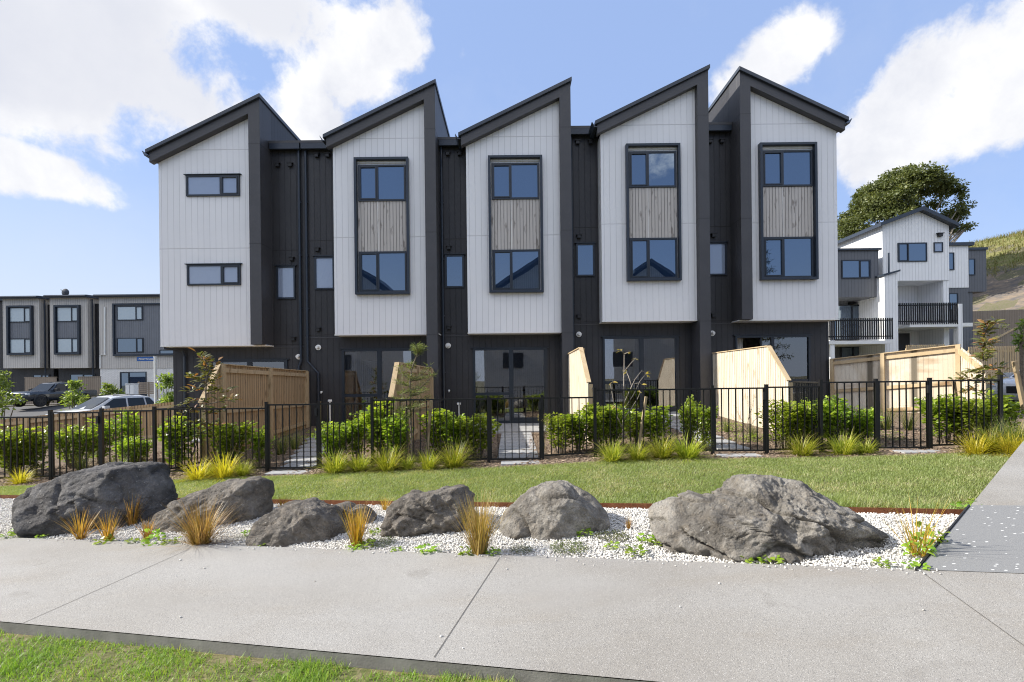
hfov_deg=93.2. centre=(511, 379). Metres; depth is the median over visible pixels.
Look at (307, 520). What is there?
boulder
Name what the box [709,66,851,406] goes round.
town house
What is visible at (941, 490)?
lawn
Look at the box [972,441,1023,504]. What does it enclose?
side footpath
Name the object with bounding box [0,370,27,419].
bush
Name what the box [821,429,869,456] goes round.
border tuft
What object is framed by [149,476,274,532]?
boulder
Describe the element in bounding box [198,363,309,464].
timber fence
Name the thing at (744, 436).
plant
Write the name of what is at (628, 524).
orange tuft
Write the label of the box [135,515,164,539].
orange tuft
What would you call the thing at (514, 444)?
paver
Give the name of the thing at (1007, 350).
picket fence
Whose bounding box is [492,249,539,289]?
window
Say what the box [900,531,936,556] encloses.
weed
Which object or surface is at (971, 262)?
window
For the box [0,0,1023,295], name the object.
sky
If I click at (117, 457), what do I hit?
yard grass
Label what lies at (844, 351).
window
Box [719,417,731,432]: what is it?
yard grass
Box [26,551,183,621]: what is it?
footpath joint
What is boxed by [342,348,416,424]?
sliding door
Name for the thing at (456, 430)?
shrub
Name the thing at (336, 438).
shrub
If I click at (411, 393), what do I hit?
pine sapling
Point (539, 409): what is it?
gate
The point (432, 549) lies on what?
weed
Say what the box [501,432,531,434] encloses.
paver
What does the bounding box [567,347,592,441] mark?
timber fence
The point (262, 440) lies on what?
shrub
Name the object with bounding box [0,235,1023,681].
ground
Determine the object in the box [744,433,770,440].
plant
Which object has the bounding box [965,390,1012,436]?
shrub
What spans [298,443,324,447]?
paver
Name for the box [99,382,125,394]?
bush
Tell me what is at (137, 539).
weed
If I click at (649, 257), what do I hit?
window
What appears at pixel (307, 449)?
paver
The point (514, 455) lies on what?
paver
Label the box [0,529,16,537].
weed
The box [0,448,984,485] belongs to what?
planting border
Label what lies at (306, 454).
paver
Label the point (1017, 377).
stake
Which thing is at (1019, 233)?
hill grass
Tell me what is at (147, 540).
weed
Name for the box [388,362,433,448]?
timber fence
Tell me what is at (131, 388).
utility cabinet
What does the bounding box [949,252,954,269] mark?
window
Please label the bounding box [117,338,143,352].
window
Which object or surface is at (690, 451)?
border tuft
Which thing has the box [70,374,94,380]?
window
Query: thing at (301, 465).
paver
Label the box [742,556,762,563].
weed
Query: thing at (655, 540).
weed
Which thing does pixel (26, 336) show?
town house
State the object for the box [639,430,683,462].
border tuft
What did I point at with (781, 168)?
window
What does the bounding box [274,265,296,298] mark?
window
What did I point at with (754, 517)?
boulder
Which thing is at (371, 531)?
weed
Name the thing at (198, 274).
window
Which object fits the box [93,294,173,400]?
town house
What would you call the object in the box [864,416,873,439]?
shrub
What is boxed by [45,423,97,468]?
shrub
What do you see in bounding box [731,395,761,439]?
twiggy shrub
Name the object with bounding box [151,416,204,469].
shrub
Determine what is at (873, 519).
white gravel
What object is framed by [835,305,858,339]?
sliding door
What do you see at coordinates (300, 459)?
paver
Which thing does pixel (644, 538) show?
weed
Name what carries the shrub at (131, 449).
on the yard ground at (313, 428)
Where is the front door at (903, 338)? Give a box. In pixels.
[898,333,909,350]
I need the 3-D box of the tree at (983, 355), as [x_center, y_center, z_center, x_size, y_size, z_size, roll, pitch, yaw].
[9.026,-0.003,9.309,1.165,2.382,0.827,-1,0,0]
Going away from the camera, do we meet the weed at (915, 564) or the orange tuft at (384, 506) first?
the weed at (915, 564)
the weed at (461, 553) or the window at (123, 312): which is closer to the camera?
the weed at (461, 553)
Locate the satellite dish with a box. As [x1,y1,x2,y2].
[62,289,68,294]
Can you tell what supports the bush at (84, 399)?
on the ground at (1000, 305)
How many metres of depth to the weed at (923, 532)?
3.87 m
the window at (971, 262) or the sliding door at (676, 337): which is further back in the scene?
the window at (971, 262)
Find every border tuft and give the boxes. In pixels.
[2,467,43,484]
[171,454,213,483]
[194,447,250,482]
[202,465,213,476]
[229,456,261,477]
[305,448,366,476]
[342,448,376,474]
[360,440,416,476]
[396,454,416,470]
[410,448,445,472]
[431,436,479,469]
[588,436,642,464]
[617,439,661,462]
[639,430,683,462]
[667,429,716,462]
[776,433,828,457]
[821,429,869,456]
[852,436,886,454]
[944,430,1008,455]
[954,421,1023,454]
[972,429,1023,455]
[992,415,1023,438]
[994,428,1022,456]
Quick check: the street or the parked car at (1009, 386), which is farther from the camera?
the street
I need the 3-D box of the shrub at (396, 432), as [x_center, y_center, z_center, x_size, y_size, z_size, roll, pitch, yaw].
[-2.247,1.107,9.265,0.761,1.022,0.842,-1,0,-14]
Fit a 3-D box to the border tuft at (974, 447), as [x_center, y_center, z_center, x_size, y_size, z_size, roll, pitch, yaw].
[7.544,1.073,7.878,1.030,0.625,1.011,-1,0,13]
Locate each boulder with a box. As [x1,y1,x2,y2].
[11,461,177,537]
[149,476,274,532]
[245,497,350,546]
[335,501,376,524]
[380,484,475,537]
[499,480,609,541]
[648,474,888,564]
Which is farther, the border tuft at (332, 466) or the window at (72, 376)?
the window at (72, 376)
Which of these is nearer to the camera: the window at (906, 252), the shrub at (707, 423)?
the shrub at (707, 423)
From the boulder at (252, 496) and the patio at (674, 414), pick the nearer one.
the boulder at (252, 496)
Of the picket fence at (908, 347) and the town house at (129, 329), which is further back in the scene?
the town house at (129, 329)
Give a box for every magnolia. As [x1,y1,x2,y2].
[168,348,240,467]
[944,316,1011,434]
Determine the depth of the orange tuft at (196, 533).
4.88 m
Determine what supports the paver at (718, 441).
on the yard ground at (313, 428)
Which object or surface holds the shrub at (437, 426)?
on the yard ground at (313, 428)
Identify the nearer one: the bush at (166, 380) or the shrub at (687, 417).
the shrub at (687, 417)
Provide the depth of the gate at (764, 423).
8.63 m
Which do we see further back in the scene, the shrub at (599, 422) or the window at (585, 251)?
the window at (585, 251)
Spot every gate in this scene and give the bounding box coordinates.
[51,412,99,476]
[267,404,317,468]
[490,397,540,459]
[714,387,765,450]
[878,380,929,447]
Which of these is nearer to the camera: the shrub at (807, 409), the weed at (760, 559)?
the weed at (760, 559)
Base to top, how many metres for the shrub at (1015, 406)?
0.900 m
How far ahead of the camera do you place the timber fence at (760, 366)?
12.18 m
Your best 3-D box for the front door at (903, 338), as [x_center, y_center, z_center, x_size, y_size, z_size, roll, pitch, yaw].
[25.756,-2.159,31.858,0.825,1.714,0.075,-1,0,0]
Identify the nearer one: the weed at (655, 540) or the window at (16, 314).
the weed at (655, 540)
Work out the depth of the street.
30.98 m
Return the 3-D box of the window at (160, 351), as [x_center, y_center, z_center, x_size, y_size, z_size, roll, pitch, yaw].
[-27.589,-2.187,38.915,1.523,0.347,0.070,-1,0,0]
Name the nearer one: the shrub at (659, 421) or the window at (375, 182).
the shrub at (659, 421)
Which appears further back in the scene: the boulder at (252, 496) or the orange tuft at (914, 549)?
the boulder at (252, 496)
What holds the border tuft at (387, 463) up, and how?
on the planting border
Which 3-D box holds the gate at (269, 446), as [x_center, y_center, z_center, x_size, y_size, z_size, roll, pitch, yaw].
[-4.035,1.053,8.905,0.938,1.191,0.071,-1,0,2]
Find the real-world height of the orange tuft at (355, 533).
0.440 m
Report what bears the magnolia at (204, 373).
on the yard ground at (313, 428)
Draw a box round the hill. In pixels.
[971,235,1023,371]
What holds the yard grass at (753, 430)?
on the yard ground at (313, 428)
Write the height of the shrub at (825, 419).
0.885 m
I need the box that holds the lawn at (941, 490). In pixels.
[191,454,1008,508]
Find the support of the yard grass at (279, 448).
on the yard ground at (313, 428)
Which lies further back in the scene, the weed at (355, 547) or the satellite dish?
the satellite dish
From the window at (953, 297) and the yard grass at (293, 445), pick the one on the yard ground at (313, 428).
the yard grass at (293, 445)
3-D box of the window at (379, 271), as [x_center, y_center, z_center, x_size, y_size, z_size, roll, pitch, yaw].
[-3.861,-3.208,14.479,1.420,1.218,0.082,-1,0,0]
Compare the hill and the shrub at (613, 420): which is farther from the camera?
the hill
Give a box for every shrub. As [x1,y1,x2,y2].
[0,425,33,476]
[9,425,55,474]
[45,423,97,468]
[87,418,117,463]
[104,409,144,456]
[111,435,152,462]
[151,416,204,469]
[203,420,257,467]
[247,425,274,466]
[311,421,351,459]
[341,410,370,459]
[359,401,404,458]
[374,411,414,460]
[416,408,464,458]
[441,415,466,456]
[452,413,501,457]
[537,414,548,451]
[544,412,577,452]
[560,409,593,452]
[580,402,613,450]
[597,403,634,447]
[622,410,646,442]
[637,405,673,443]
[678,394,702,446]
[693,404,718,448]
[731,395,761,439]
[754,398,810,447]
[779,399,823,445]
[803,394,850,444]
[805,402,835,447]
[841,404,884,444]
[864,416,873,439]
[914,394,974,442]
[942,396,993,441]
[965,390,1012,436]
[992,394,1023,432]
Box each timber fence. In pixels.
[0,402,173,446]
[24,377,56,404]
[78,376,100,398]
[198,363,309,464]
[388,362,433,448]
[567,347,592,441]
[713,345,792,430]
[829,344,985,413]
[982,327,1022,370]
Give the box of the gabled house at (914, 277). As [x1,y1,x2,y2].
[829,206,987,378]
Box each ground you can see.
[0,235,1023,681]
[0,406,1023,481]
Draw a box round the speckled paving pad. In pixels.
[919,505,1023,572]
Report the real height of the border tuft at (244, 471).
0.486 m
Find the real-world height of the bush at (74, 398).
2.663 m
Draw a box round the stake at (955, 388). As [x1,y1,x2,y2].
[951,381,957,395]
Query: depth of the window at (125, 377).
39.02 m
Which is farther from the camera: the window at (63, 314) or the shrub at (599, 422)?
the window at (63, 314)
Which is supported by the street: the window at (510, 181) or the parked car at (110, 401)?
the parked car at (110, 401)
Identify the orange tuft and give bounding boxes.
[58,507,100,539]
[92,509,123,540]
[120,493,149,525]
[132,492,242,552]
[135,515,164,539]
[276,496,291,507]
[338,499,377,546]
[379,494,392,510]
[624,516,634,527]
[879,492,948,557]
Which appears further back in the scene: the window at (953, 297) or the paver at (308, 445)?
the window at (953, 297)
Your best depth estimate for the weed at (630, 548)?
4.02 m
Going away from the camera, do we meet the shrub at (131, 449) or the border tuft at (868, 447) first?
the border tuft at (868, 447)
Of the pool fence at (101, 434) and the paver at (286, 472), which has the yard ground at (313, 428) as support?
the pool fence at (101, 434)
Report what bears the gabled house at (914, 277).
on the ground at (1000, 305)
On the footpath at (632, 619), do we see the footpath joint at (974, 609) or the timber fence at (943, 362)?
the footpath joint at (974, 609)
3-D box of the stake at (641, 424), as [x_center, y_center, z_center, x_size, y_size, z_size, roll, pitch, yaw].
[2.459,0.838,9.150,0.210,1.021,0.045,-1,0,0]
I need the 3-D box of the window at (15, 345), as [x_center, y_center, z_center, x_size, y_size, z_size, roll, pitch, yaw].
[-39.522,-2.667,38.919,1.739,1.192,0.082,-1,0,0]
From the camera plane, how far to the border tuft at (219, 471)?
8.42 m
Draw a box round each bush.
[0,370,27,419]
[59,379,87,410]
[78,394,89,404]
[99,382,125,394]
[154,372,173,426]
[1010,318,1023,390]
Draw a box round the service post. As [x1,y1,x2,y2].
[328,400,331,428]
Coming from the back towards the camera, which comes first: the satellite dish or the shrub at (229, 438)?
the satellite dish
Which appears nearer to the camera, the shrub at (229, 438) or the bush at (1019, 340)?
the shrub at (229, 438)
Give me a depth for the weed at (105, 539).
5.11 m
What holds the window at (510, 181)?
in the town house at (505, 200)
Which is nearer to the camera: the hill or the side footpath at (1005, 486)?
the side footpath at (1005, 486)
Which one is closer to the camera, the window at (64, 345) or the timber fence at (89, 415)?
the timber fence at (89, 415)
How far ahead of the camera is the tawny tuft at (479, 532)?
4.16 m
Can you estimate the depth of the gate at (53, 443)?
9.06 m
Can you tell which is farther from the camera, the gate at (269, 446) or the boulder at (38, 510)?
the gate at (269, 446)
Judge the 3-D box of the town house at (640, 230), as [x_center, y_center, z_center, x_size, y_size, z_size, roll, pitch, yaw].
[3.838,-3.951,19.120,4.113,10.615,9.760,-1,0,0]
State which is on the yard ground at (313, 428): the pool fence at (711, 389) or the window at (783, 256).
the pool fence at (711, 389)
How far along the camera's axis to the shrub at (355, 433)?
9.54 m
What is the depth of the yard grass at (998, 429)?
8.13 m
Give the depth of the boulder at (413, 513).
4.89 m
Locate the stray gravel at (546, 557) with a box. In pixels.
[0,536,940,648]
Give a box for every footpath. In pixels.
[0,537,1023,681]
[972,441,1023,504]
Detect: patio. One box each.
[475,423,556,433]
[618,411,717,419]
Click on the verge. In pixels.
(356, 673)
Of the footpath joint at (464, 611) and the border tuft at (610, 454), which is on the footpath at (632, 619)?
the footpath joint at (464, 611)
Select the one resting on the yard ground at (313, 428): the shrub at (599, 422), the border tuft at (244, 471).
the shrub at (599, 422)
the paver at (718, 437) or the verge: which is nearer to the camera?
the verge
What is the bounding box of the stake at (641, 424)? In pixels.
[638,396,646,448]
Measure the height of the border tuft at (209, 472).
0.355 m
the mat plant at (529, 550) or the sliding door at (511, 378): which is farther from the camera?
the sliding door at (511, 378)
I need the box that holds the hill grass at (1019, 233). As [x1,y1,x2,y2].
[967,229,1023,275]
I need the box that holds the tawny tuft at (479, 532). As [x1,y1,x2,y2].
[449,490,512,555]
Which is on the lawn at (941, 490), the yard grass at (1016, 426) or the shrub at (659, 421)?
the yard grass at (1016, 426)
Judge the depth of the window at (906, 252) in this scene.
29.97 m
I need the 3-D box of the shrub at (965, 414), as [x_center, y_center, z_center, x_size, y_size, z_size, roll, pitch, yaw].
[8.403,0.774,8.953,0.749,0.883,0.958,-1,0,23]
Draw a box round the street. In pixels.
[0,404,77,418]
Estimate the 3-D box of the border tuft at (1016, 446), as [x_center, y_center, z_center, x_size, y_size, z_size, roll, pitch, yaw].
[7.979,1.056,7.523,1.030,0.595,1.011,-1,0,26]
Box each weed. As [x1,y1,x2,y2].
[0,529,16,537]
[92,534,116,544]
[123,537,144,542]
[141,528,166,545]
[160,536,181,545]
[345,543,361,550]
[355,538,375,548]
[369,528,380,534]
[390,546,403,551]
[415,543,438,553]
[458,546,472,555]
[485,546,500,555]
[577,528,593,536]
[603,540,619,549]
[625,544,647,556]
[636,533,654,542]
[647,538,661,545]
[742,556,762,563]
[757,555,783,563]
[872,556,896,568]
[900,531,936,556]
[901,558,930,569]
[914,521,950,545]
[950,500,982,508]
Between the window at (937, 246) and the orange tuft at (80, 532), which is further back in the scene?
the window at (937, 246)
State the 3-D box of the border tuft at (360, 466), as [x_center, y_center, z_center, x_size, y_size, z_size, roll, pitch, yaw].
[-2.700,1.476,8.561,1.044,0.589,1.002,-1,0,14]
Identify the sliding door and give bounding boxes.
[209,359,289,373]
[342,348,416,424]
[471,347,548,422]
[601,335,680,411]
[733,334,812,402]
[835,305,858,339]
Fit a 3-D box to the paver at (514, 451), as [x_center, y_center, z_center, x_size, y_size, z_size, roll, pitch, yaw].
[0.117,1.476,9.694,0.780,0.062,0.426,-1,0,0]
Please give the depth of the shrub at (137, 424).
10.84 m
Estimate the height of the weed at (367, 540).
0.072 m
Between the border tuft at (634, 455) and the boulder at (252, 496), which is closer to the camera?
the boulder at (252, 496)
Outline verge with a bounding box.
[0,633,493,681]
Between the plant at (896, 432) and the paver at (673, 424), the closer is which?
the plant at (896, 432)
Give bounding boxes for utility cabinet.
[126,383,138,393]
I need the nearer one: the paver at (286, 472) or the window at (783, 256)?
the paver at (286, 472)
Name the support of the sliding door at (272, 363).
in the town house at (231, 242)
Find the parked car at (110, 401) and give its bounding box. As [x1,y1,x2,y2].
[45,394,158,414]
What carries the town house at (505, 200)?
on the ground at (1000, 305)
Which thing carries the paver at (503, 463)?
on the planting border
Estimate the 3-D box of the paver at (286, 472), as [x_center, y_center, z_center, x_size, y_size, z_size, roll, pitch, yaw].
[-4.031,1.701,8.717,0.720,0.062,0.290,-1,0,0]
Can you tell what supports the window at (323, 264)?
in the town house at (371, 225)
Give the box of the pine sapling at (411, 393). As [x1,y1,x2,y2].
[391,341,437,463]
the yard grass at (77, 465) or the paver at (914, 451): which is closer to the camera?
the paver at (914, 451)
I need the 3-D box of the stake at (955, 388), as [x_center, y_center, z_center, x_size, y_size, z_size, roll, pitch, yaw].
[8.797,0.305,9.600,0.123,0.595,0.050,-1,0,0]
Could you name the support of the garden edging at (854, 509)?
on the lawn at (941, 490)
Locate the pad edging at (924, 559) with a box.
[915,504,969,570]
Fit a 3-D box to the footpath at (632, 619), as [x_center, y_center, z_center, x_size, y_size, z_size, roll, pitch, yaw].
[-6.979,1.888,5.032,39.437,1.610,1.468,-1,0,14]
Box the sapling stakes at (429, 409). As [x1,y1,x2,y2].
[406,401,432,457]
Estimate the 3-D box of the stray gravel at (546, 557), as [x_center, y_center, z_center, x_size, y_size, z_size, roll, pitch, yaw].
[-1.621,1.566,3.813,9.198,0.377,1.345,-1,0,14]
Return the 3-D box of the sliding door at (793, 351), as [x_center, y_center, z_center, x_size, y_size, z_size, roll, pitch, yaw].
[8.078,-0.209,14.995,2.440,2.335,0.130,-1,0,0]
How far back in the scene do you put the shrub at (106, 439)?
10.69 m
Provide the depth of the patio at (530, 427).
13.41 m
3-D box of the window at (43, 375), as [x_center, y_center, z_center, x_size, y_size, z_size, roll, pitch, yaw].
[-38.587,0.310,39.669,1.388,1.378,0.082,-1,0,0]
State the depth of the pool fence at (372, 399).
8.80 m
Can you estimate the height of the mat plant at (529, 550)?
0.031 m
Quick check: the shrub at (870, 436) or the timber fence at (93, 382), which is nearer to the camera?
the shrub at (870, 436)
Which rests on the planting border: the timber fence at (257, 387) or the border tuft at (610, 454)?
the border tuft at (610, 454)
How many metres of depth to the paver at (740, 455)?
8.38 m
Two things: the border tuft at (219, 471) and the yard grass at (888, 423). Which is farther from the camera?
the yard grass at (888, 423)
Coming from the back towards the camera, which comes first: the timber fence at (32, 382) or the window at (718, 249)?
the timber fence at (32, 382)
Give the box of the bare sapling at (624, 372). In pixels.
[609,349,649,446]
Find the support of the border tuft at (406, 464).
on the planting border
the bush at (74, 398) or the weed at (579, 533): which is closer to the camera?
the weed at (579, 533)
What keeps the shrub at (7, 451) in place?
on the yard ground at (313, 428)
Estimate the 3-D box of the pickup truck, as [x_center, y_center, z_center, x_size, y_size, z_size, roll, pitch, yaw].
[-31.302,0.991,32.987,2.124,1.632,4.923,-1,0,5]
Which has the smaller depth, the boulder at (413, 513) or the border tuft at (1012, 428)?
the boulder at (413, 513)
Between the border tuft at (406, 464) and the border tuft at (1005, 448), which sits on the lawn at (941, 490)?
the border tuft at (1005, 448)
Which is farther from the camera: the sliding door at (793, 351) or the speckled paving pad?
the sliding door at (793, 351)
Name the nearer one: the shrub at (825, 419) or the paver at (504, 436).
the shrub at (825, 419)
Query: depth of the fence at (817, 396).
8.53 m
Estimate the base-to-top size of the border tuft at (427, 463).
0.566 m
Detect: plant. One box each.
[279,435,309,446]
[368,535,394,547]
[509,545,532,554]
[550,539,587,555]
[594,528,630,541]
[716,421,741,430]
[730,432,755,441]
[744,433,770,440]
[872,430,905,439]
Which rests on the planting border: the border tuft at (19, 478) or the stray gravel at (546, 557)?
the border tuft at (19, 478)
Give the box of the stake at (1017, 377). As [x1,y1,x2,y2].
[1011,361,1023,409]
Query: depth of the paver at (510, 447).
10.05 m
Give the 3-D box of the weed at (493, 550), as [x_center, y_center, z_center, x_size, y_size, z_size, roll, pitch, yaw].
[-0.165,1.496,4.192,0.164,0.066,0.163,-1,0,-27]
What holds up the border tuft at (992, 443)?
on the planting border
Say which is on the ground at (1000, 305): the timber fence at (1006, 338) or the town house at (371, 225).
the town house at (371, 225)
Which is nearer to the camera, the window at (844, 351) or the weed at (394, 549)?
the weed at (394, 549)
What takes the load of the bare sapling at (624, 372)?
on the yard ground at (313, 428)
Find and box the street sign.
[137,356,156,402]
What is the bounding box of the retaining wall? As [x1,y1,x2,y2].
[973,309,1023,361]
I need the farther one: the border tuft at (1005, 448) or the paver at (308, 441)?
the paver at (308, 441)
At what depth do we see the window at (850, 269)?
29.38 m
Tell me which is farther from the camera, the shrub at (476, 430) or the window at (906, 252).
the window at (906, 252)
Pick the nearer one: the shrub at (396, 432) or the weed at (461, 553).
the weed at (461, 553)
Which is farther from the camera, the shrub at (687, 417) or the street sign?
the street sign
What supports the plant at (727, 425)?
on the yard ground at (313, 428)
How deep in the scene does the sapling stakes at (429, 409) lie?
9.07 m
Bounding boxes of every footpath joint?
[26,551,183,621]
[434,557,499,656]
[922,572,1022,644]
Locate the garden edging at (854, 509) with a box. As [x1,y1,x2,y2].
[0,495,963,514]
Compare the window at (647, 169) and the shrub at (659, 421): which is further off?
the window at (647, 169)
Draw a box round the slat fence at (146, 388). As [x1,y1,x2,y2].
[137,382,157,399]
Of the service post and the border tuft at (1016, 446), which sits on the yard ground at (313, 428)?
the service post
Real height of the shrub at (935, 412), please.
0.959 m
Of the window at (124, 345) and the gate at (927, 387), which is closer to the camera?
the gate at (927, 387)
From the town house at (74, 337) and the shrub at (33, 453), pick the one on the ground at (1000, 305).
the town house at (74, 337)
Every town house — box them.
[0,296,58,406]
[0,299,12,406]
[43,295,99,404]
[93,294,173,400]
[142,93,304,436]
[300,79,449,425]
[438,77,572,423]
[571,64,711,411]
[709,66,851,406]
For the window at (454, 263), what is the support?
in the town house at (505, 200)
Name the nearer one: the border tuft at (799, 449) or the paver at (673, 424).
the border tuft at (799, 449)
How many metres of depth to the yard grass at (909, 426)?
10.56 m
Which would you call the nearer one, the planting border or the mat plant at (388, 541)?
the mat plant at (388, 541)
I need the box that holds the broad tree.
[837,161,978,241]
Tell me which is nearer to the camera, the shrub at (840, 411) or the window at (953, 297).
the shrub at (840, 411)
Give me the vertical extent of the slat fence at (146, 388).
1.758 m
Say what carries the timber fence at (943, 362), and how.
on the yard ground at (313, 428)
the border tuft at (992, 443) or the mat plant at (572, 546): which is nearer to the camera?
the mat plant at (572, 546)
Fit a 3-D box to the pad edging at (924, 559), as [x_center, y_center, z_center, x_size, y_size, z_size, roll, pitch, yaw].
[3.625,1.315,4.034,2.025,0.197,0.012,-1,0,-39]
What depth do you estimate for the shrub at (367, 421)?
9.39 m
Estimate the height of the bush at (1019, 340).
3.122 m
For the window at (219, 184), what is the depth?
14.49 m
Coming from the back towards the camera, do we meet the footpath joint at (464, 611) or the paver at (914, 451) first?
the paver at (914, 451)
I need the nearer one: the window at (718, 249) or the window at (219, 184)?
the window at (219, 184)
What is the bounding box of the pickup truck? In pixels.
[3,382,96,406]
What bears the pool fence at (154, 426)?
on the yard ground at (313, 428)
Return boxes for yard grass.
[64,449,97,470]
[106,450,127,462]
[270,427,294,454]
[286,429,302,449]
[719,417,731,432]
[744,421,759,437]
[880,403,900,429]
[894,403,921,430]
[975,416,1023,443]
[989,415,1023,441]
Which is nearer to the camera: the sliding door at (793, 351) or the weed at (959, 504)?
the weed at (959, 504)
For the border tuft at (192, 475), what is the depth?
8.41 m
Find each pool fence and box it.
[0,408,151,479]
[152,401,370,471]
[370,395,593,468]
[592,384,819,456]
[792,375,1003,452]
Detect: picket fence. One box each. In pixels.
[905,345,944,371]
[967,346,1019,377]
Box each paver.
[264,470,310,474]
[278,462,315,469]
[284,457,323,463]
[291,452,322,457]
[294,447,328,452]
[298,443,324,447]
[302,440,315,443]
[497,453,537,457]
[499,443,534,446]
[499,446,535,449]
[499,450,537,453]
[500,437,532,439]
[500,440,532,442]
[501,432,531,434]
[501,435,531,437]
[501,461,539,465]
[669,423,687,426]
[691,434,723,438]
[695,439,734,443]
[707,444,749,449]
[715,453,763,457]
[893,449,944,454]
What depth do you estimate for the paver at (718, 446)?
9.08 m
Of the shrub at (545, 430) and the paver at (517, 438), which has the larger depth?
the paver at (517, 438)
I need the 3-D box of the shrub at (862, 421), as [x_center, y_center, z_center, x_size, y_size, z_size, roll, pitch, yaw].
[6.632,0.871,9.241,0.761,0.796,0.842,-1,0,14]
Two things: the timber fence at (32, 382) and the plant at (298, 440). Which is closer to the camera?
the plant at (298, 440)
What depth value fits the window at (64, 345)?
38.92 m
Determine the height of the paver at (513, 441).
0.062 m
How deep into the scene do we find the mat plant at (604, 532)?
4.47 m
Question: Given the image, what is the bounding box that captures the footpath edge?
[0,622,645,681]
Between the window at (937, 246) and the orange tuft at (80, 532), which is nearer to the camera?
the orange tuft at (80, 532)
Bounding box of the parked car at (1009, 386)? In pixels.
[992,370,1019,401]
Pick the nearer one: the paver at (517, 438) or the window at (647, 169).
the paver at (517, 438)
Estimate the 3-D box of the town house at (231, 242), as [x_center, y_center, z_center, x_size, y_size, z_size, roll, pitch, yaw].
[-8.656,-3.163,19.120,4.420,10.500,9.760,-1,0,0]
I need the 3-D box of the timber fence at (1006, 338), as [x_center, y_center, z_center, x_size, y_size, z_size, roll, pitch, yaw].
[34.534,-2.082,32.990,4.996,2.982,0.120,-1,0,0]
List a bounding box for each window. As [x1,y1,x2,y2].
[9,307,28,321]
[9,338,29,352]
[32,374,49,377]
[56,307,76,321]
[57,338,76,352]
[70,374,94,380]
[117,306,142,319]
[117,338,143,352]
[120,372,146,395]
[159,350,172,353]
[183,173,241,196]
[185,263,242,285]
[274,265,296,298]
[313,255,333,289]
[358,164,405,201]
[359,251,406,291]
[443,253,464,287]
[491,163,538,199]
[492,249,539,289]
[574,242,595,276]
[628,151,676,187]
[629,237,677,277]
[710,241,728,275]
[763,150,812,186]
[764,236,813,276]
[840,347,858,357]
[841,260,870,278]
[897,242,926,261]
[933,242,942,251]
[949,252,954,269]
[949,293,957,309]
[968,259,975,274]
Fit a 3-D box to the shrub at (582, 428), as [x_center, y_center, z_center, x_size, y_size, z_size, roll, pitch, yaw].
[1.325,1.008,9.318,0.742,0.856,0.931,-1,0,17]
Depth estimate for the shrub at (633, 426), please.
9.86 m
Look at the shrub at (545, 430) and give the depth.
8.96 m
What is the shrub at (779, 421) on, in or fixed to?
on the yard ground at (313, 428)
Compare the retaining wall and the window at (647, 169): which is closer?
the window at (647, 169)
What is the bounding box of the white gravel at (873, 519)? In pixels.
[0,498,958,568]
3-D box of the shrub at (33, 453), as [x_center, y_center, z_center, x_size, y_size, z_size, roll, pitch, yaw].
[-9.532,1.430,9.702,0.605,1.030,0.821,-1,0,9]

